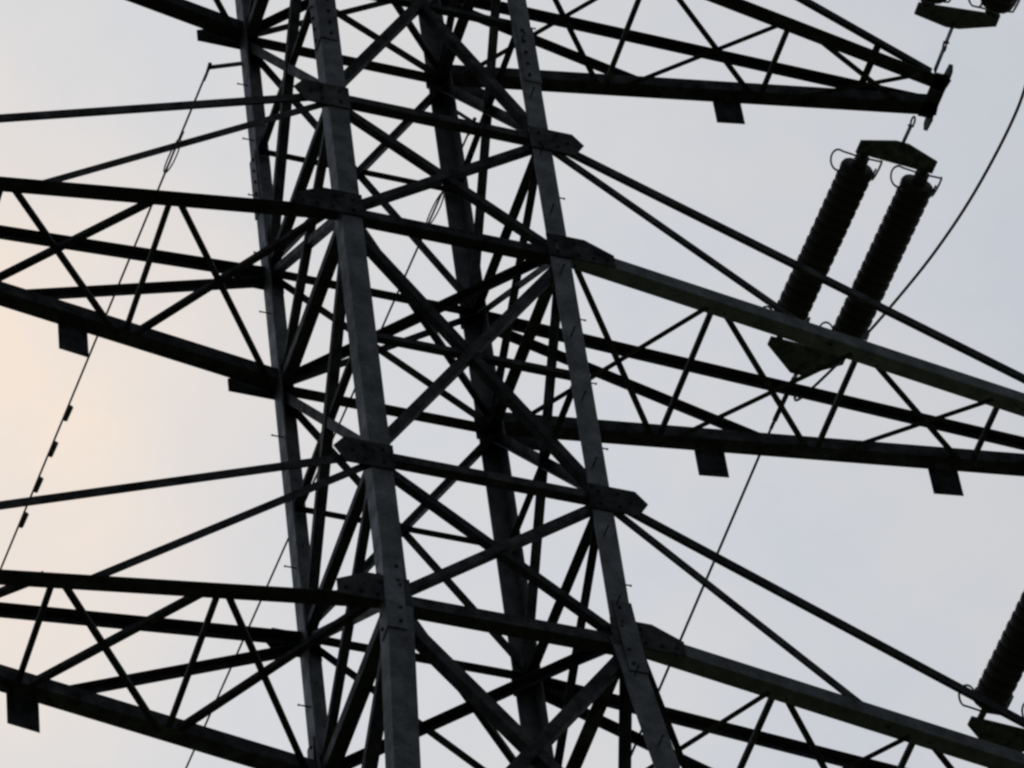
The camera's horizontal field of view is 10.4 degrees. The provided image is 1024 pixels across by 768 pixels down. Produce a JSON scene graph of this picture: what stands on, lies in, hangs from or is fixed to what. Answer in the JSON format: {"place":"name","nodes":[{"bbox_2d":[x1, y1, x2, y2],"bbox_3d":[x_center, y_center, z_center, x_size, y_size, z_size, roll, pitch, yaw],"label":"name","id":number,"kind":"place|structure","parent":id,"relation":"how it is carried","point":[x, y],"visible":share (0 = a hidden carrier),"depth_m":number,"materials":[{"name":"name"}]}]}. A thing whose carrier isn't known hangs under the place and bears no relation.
{"place":"outdoors","nodes":[
{"label":"outdoors","id":0,"kind":"place"},
{"bbox_2d":[0,0,1023,767],"label":"sky","id":1,"kind":"structure","parent":0,"point":[938,579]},
{"label":"ground","id":2,"kind":"structure","parent":0,"visible":0},
{"bbox_2d":[0,0,1023,767],"bbox_3d":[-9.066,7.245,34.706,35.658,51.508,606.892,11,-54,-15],"label":"transmission tower","id":3,"kind":"structure","parent":2,"relation":"on","point":[388,590],"depth_m":49.66,"materials":[{"name":"metal"}]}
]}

